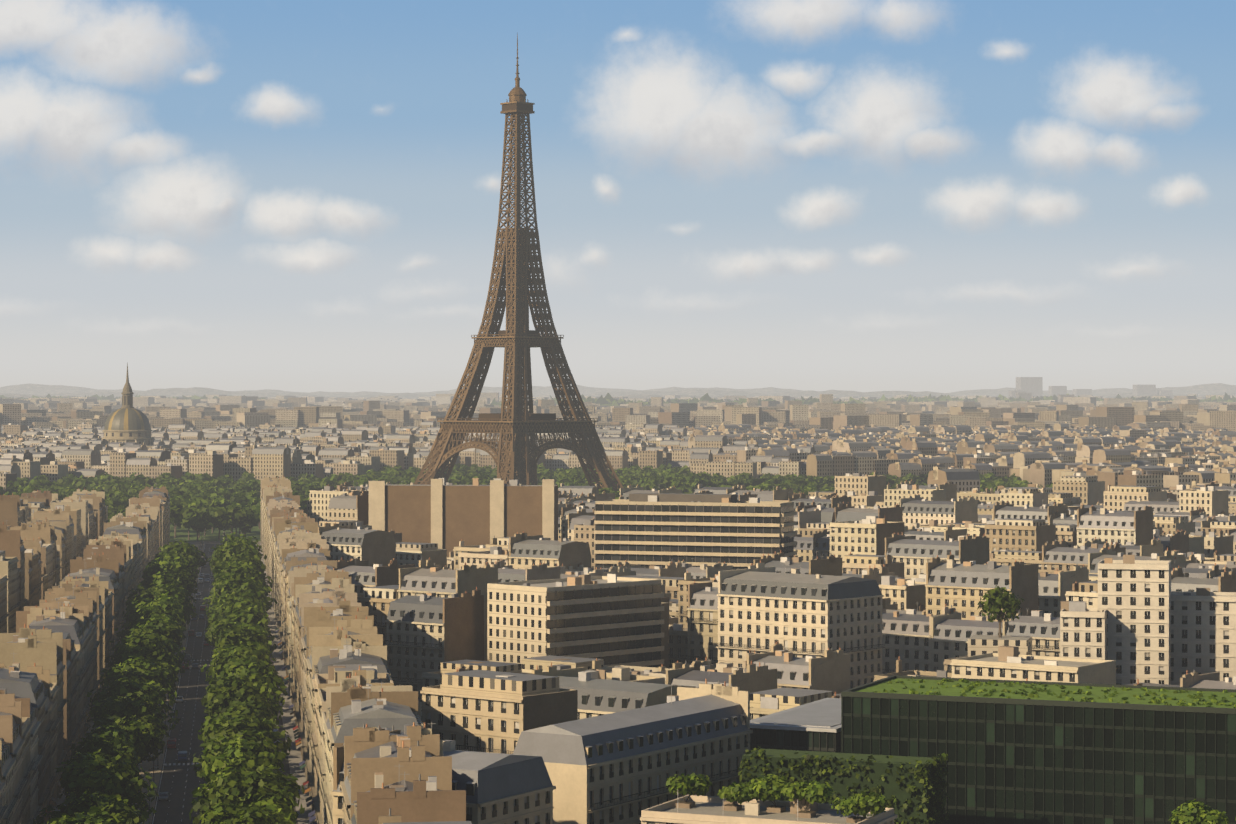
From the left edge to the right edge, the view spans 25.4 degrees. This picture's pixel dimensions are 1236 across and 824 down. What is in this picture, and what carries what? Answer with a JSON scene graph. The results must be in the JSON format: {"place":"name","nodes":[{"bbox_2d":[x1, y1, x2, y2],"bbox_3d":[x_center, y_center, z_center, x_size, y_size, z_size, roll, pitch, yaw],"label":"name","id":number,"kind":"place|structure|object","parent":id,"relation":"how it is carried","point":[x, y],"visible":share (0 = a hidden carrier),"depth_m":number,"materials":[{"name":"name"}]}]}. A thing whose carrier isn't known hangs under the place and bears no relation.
{"place":"outdoors","nodes":[
{"label":"outdoors","id":0,"kind":"place"},
{"bbox_2d":[101,362,169,447],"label":"church dome","id":1,"kind":"structure","parent":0,"point":[127,421],"depth_m":2872.53,"materials":[{"name":"metal"}]},
{"bbox_2d":[48,541,313,823],"bbox_3d":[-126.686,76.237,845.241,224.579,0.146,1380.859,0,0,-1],"label":"avenue road","id":2,"kind":"structure","parent":0,"point":[179,782],"depth_m":657.75,"materials":[{"name":"grey asphalt"}]},
{"bbox_2d":[159,792,167,800],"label":"car","id":3,"kind":"object","parent":2,"relation":"on","point":[163,795],"visible":1,"depth_m":551.22,"materials":[{"name":"paint"}]},
{"bbox_2d":[33,532,304,823],"bbox_3d":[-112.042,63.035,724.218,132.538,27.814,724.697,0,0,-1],"label":"avenue trees","id":4,"kind":"object","parent":2,"relation":"on","point":[102,781],"visible":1,"depth_m":583.08,"materials":[{"name":"green plant"}]},
{"bbox_2d":[167,738,175,748],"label":"car","id":5,"kind":"object","parent":2,"relation":"on","point":[171,742],"visible":1,"depth_m":631.63,"materials":[{"name":"paint"}]},
{"bbox_2d":[176,696,182,702],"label":"car","id":6,"kind":"object","parent":2,"relation":"on","point":[179,698],"visible":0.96,"depth_m":727.60,"materials":[{"name":"paint"}]},
{"bbox_2d":[137,529,226,823],"bbox_3d":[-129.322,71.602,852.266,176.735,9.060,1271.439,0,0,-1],"label":"parked cars","id":7,"kind":"object","parent":2,"relation":"on","point":[157,766],"visible":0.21,"depth_m":661.28,"materials":[{"name":"metal"}]},
{"bbox_2d":[178,751,186,761],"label":"car","id":8,"kind":"object","parent":2,"relation":"on","point":[182,755],"visible":1,"depth_m":609.07,"materials":[{"name":"paint"}]},
{"bbox_2d":[182,662,188,669],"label":"car","id":9,"kind":"object","parent":2,"relation":"on","point":[183,665],"visible":0.58,"depth_m":814.16,"materials":[{"name":"paint"}]},
{"bbox_2d":[192,663,197,668],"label":"car","id":10,"kind":"object","parent":2,"relation":"on","point":[194,665],"visible":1,"depth_m":817.74,"materials":[{"name":"paint"}]},
{"bbox_2d":[200,605,205,610],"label":"car","id":11,"kind":"object","parent":2,"relation":"on","point":[202,607],"visible":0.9,"depth_m":1035.62,"materials":[{"name":"paint"}]},
{"bbox_2d":[170,522,260,540],"bbox_3d":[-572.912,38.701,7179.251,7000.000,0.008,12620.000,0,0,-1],"label":"park ground","id":12,"kind":"structure","parent":0,"point":[182,534],"depth_m":1609.03,"materials":[{"name":"green plant"}]},
{"bbox_2d":[0,392,1235,540],"bbox_3d":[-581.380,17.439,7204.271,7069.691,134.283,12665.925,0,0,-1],"label":"park trees","id":13,"kind":"object","parent":12,"relation":"on","point":[200,502],"visible":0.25,"depth_m":2073.09,"materials":[{"name":"green plant"}]},
{"bbox_2d":[170,484,555,543],"bbox_3d":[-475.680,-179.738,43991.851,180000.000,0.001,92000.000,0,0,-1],"label":"ground","id":14,"kind":"structure","parent":0,"point":[204,542],"depth_m":1521.72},
{"bbox_2d":[0,475,471,823],"bbox_3d":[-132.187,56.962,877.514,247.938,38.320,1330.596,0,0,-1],"label":"apartment buildings","id":15,"kind":"structure","parent":14,"relation":"on","point":[55,648],"depth_m":547.36,"materials":[{"name":"stone"}]},
{"bbox_2d":[413,32,622,490],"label":"lattice tower","id":16,"kind":"structure","parent":14,"relation":"on","point":[516,424],"depth_m":1916.98,"materials":[{"name":"metal"}]},
{"bbox_2d":[0,471,1235,753],"bbox_3d":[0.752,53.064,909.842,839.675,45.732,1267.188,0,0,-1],"label":"city blocks","id":17,"kind":"structure","parent":14,"relation":"on","point":[936,561],"depth_m":804.49,"materials":[{"name":"stone"}]},
{"bbox_2d":[0,414,1235,515],"bbox_3d":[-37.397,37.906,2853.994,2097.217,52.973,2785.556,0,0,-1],"label":"city blocks","id":18,"kind":"structure","parent":14,"relation":"on","point":[962,457],"depth_m":2501.02,"materials":[{"name":"stone"}]},
{"bbox_2d":[133,377,1172,401],"bbox_3d":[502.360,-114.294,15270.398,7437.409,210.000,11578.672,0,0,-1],"label":"distant high-rise buildings","id":19,"kind":"structure","parent":14,"relation":"on","point":[1027,388],"depth_m":19002.85,"materials":[{"name":"concrete"}]},
{"bbox_2d":[331,478,1235,823],"bbox_3d":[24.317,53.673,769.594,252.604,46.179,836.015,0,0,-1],"label":"buildings","id":20,"kind":"structure","parent":14,"relation":"on","point":[1041,758],"depth_m":457.33,"materials":[{"name":"limestone"},{"name":"glass"},{"name":"zinc"}]},
{"bbox_2d":[666,585,1235,823],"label":"roof gardens","id":21,"kind":"object","parent":20,"relation":"on","point":[773,787],"visible":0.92,"depth_m":419.85,"materials":[{"name":"green plant"}]},
{"bbox_2d":[0,393,1235,431],"bbox_3d":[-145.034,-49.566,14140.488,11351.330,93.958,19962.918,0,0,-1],"label":"city blocks","id":22,"kind":"structure","parent":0,"point":[1190,411],"depth_m":4961.18,"materials":[{"name":"stone"}]},
{"bbox_2d":[0,383,1235,399],"bbox_3d":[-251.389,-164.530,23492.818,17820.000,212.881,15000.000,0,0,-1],"label":"distant hills","id":23,"kind":"structure","parent":0,"point":[25,391],"depth_m":27744.44,"materials":[{"name":"grey"}]},
{"bbox_2d":[0,0,1235,392],"label":"sky","id":24,"kind":"structure","parent":0,"point":[939,196],"materials":[{"name":"blue"}]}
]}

